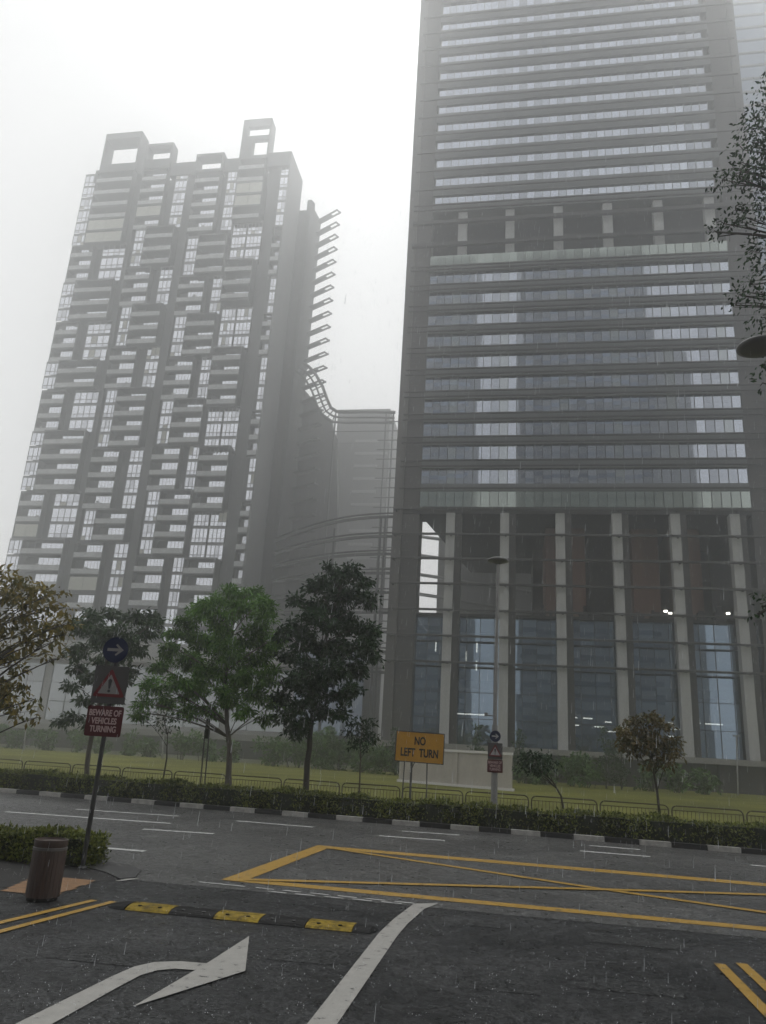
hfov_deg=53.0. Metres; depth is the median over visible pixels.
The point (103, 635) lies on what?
drooping tree
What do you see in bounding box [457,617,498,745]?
window
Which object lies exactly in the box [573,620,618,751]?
window
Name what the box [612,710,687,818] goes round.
brown leaved tree
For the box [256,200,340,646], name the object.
apartment wing
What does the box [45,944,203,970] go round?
road patch
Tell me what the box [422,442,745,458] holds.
window
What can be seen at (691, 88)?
window
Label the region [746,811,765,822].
railing panel
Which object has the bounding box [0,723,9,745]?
rounded shrub
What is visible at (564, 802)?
railing panel
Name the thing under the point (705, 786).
rounded shrub
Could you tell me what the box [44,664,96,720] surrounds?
window
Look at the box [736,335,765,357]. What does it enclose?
lamp post
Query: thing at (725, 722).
window
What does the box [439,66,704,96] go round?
window
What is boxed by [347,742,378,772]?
rounded shrub
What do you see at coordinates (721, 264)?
window
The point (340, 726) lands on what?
window
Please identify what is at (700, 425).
window
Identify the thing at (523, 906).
road marking
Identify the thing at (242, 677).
feathery tree
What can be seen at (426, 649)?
window
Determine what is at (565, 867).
road marking
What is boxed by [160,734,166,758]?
garden lamp
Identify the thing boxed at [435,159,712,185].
window
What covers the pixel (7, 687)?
yellowing tree
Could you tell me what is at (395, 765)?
upright shrub
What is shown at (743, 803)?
lawn
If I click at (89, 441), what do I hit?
apartment tower
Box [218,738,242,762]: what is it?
rounded shrub
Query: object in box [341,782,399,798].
railing panel
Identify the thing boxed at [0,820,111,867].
clipped hedge
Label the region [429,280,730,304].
window
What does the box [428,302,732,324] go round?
window
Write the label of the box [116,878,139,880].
road marking
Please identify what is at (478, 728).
upright shrub
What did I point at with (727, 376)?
window
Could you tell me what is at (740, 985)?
road marking
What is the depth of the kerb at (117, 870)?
14.51 m
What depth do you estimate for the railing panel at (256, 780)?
33.52 m
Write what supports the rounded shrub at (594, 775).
on the lawn at (743, 803)
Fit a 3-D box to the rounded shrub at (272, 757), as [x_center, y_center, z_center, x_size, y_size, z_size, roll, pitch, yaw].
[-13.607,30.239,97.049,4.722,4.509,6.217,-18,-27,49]
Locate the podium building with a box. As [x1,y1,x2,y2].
[0,638,382,766]
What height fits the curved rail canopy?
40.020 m
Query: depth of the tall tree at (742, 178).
14.99 m
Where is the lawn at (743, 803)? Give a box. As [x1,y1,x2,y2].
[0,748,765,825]
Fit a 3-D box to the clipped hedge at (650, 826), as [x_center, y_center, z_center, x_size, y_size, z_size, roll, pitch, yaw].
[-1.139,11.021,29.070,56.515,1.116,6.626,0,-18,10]
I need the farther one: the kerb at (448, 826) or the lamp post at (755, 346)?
the kerb at (448, 826)
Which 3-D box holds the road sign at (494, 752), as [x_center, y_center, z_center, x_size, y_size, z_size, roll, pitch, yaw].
[4.322,9.230,29.606,0.588,1.548,0.058,1,-18,9]
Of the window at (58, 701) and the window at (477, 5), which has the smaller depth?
the window at (477, 5)
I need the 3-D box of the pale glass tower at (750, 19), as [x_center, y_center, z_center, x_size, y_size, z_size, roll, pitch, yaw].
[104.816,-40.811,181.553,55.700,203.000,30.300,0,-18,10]
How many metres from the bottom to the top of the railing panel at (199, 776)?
1.043 m
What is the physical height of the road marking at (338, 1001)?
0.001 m
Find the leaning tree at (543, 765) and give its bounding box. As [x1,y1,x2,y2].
[512,749,563,807]
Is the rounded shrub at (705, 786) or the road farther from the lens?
the rounded shrub at (705, 786)
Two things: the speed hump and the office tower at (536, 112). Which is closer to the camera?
the speed hump
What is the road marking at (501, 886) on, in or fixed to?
on the road
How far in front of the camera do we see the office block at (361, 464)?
260.19 m
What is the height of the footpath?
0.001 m
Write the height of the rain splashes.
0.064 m
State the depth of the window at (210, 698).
153.31 m
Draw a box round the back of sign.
[200,718,209,783]
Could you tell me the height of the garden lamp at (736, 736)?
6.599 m
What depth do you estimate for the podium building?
155.10 m
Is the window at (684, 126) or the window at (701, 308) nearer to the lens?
the window at (701, 308)
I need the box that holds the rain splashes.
[0,863,763,1023]
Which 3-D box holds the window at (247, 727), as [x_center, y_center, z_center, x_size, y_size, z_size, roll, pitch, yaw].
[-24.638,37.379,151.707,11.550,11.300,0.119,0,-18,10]
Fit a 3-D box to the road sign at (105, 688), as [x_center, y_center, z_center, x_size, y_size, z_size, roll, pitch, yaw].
[-5.569,4.669,15.169,0.722,4.368,0.179,3,-17,3]
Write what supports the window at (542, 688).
in the office tower at (536, 112)
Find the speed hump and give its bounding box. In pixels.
[108,901,377,932]
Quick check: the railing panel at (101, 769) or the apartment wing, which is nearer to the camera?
the railing panel at (101, 769)
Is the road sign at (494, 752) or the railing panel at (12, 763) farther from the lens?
the railing panel at (12, 763)
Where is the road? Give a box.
[0,792,765,938]
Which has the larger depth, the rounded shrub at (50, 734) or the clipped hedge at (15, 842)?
the rounded shrub at (50, 734)
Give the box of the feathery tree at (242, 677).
[126,582,288,785]
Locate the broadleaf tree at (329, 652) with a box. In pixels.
[269,559,385,790]
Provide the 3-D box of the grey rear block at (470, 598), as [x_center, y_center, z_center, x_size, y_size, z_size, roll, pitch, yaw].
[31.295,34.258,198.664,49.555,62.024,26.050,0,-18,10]
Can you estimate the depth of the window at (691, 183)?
129.22 m
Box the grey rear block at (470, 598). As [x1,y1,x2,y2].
[419,535,530,614]
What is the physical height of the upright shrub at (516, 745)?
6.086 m
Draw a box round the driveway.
[0,879,765,1023]
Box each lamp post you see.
[484,556,508,803]
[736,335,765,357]
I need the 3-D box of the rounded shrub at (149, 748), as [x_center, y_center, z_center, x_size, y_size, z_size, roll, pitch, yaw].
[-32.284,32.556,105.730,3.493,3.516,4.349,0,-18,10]
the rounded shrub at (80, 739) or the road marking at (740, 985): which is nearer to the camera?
the road marking at (740, 985)
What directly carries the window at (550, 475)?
in the office tower at (536, 112)
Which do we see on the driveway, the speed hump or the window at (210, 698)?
the speed hump
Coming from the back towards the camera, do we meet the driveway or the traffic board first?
the traffic board
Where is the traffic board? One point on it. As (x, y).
(431, 747)
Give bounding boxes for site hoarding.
[397,749,513,790]
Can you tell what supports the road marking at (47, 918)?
on the driveway
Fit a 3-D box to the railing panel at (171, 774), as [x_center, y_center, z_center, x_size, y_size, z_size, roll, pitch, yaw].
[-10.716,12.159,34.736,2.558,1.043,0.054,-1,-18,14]
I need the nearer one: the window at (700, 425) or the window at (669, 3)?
the window at (700, 425)
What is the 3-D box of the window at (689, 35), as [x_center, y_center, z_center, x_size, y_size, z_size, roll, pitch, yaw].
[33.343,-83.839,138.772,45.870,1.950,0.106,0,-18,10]
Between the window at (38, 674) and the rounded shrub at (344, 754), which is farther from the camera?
the window at (38, 674)
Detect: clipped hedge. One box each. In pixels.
[0,767,765,848]
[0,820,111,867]
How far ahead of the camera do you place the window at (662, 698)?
105.24 m
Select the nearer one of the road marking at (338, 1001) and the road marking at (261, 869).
the road marking at (338, 1001)
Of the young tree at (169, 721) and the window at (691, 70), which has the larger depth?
the window at (691, 70)
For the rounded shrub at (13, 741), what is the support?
on the lawn at (743, 803)
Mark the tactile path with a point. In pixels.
(71, 883)
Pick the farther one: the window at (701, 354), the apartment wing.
the apartment wing
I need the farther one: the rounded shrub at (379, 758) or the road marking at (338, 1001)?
the rounded shrub at (379, 758)
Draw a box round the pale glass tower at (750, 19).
[733,0,765,303]
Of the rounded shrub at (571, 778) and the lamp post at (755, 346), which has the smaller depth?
the lamp post at (755, 346)
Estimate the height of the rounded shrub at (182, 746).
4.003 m
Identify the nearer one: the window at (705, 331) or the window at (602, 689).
the window at (602, 689)
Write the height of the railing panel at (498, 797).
1.043 m
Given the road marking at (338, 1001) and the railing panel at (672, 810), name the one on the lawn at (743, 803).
the railing panel at (672, 810)
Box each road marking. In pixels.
[0,900,114,932]
[7,809,765,866]
[16,961,205,1023]
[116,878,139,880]
[134,936,248,1005]
[203,882,409,903]
[221,845,331,881]
[238,880,765,930]
[247,878,765,894]
[307,903,437,1023]
[327,846,765,885]
[328,847,765,912]
[714,963,765,1016]
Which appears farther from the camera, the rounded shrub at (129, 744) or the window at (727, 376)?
the window at (727, 376)
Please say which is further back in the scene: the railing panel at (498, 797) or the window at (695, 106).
the window at (695, 106)
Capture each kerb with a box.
[0,788,765,854]
[87,860,141,879]
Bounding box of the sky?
[0,0,438,612]
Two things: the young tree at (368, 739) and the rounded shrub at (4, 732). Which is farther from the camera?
the rounded shrub at (4, 732)
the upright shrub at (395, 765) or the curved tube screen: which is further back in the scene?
the curved tube screen
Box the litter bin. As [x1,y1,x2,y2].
[25,837,68,901]
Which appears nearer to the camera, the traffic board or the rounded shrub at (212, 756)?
the traffic board
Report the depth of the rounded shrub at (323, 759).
94.86 m
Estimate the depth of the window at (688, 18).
139.86 m
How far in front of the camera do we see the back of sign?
33.75 m
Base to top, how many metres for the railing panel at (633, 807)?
1.043 m
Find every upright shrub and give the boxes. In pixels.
[384,727,399,774]
[467,723,484,750]
[510,728,529,782]
[593,726,619,788]
[607,725,630,789]
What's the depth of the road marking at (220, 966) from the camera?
8.44 m
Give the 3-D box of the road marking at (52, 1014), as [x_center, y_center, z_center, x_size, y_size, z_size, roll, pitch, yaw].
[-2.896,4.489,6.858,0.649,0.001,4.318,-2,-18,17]
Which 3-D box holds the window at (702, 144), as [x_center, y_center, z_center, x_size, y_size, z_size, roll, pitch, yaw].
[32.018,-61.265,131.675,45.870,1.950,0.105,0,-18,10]
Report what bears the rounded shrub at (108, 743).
on the lawn at (743, 803)
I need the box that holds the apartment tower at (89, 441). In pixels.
[0,118,302,644]
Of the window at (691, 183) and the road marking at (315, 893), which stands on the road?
the road marking at (315, 893)
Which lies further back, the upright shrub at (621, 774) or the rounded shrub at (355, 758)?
the rounded shrub at (355, 758)
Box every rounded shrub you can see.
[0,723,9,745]
[3,725,38,748]
[30,728,62,750]
[66,727,88,752]
[86,736,113,753]
[119,728,143,755]
[134,736,163,757]
[165,730,197,759]
[186,728,220,761]
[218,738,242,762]
[249,733,295,766]
[272,737,314,767]
[300,726,348,769]
[324,736,358,770]
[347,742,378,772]
[364,742,394,773]
[512,757,543,784]
[528,755,568,784]
[557,750,589,786]
[571,752,605,787]
[632,761,663,791]
[660,762,697,792]
[686,766,722,795]
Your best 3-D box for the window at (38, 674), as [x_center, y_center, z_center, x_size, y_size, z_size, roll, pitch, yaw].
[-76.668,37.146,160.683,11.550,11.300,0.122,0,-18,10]
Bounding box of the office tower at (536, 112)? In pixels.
[378,0,765,795]
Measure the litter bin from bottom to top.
0.850 m
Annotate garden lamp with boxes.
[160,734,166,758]
[733,735,739,795]
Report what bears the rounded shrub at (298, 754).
on the lawn at (743, 803)
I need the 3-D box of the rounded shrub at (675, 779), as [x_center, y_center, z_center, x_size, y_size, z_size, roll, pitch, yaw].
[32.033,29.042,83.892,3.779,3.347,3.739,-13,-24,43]
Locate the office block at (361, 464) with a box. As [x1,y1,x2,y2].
[329,409,397,741]
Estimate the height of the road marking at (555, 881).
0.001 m
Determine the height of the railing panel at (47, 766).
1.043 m
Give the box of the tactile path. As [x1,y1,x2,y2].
[0,877,95,893]
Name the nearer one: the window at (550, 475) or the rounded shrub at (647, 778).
the rounded shrub at (647, 778)
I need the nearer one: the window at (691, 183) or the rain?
the rain
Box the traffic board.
[394,730,444,799]
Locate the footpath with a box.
[0,860,114,886]
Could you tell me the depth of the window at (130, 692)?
155.99 m
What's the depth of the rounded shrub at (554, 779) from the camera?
85.01 m
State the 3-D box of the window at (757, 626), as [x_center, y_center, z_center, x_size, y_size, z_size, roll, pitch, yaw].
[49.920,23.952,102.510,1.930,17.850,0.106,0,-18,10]
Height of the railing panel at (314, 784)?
1.043 m
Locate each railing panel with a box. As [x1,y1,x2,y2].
[0,758,22,769]
[23,760,70,772]
[72,764,120,775]
[121,767,172,778]
[173,771,225,784]
[232,775,281,786]
[283,778,339,794]
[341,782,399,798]
[403,787,462,802]
[465,791,528,807]
[531,796,597,811]
[599,800,668,815]
[671,805,744,823]
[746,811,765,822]
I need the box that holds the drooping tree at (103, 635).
[49,604,166,776]
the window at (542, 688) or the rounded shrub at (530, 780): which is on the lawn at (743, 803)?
the rounded shrub at (530, 780)
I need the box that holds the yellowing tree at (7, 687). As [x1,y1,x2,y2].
[0,563,85,732]
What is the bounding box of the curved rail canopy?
[267,512,392,748]
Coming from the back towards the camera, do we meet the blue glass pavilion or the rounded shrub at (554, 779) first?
the blue glass pavilion
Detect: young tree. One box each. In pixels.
[131,704,194,778]
[340,714,380,791]
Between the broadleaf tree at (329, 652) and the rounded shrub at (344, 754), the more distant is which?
the rounded shrub at (344, 754)
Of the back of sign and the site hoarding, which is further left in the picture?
the back of sign
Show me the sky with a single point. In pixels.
(336, 80)
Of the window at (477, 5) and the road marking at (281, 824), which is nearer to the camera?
the road marking at (281, 824)
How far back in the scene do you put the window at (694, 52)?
137.52 m
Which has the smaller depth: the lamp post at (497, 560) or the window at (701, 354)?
the lamp post at (497, 560)
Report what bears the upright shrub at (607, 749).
on the lawn at (743, 803)
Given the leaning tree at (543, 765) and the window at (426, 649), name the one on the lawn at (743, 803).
the leaning tree at (543, 765)
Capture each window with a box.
[0,662,46,718]
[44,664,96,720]
[113,666,163,724]
[164,669,222,728]
[229,671,288,731]
[293,652,364,736]
[411,616,442,732]
[421,467,748,483]
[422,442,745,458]
[423,418,743,435]
[424,393,741,412]
[425,370,739,390]
[426,347,736,367]
[427,324,734,346]
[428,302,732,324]
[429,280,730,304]
[430,259,728,283]
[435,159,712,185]
[435,179,714,203]
[436,139,711,167]
[437,121,709,148]
[438,84,706,113]
[438,102,707,131]
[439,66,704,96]
[440,48,702,79]
[441,14,699,45]
[441,31,701,62]
[442,0,698,29]
[443,0,573,13]
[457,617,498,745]
[515,618,557,749]
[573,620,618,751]
[632,622,681,756]
[693,623,746,759]
[756,625,765,736]
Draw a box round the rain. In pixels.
[11,161,765,1023]
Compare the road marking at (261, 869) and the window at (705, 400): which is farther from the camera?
the window at (705, 400)
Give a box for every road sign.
[77,637,129,868]
[487,731,502,772]
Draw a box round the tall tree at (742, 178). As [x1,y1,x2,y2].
[704,72,765,625]
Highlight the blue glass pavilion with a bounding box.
[289,652,381,745]
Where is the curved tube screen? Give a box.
[296,362,397,665]
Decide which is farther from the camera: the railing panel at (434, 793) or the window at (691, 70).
the window at (691, 70)

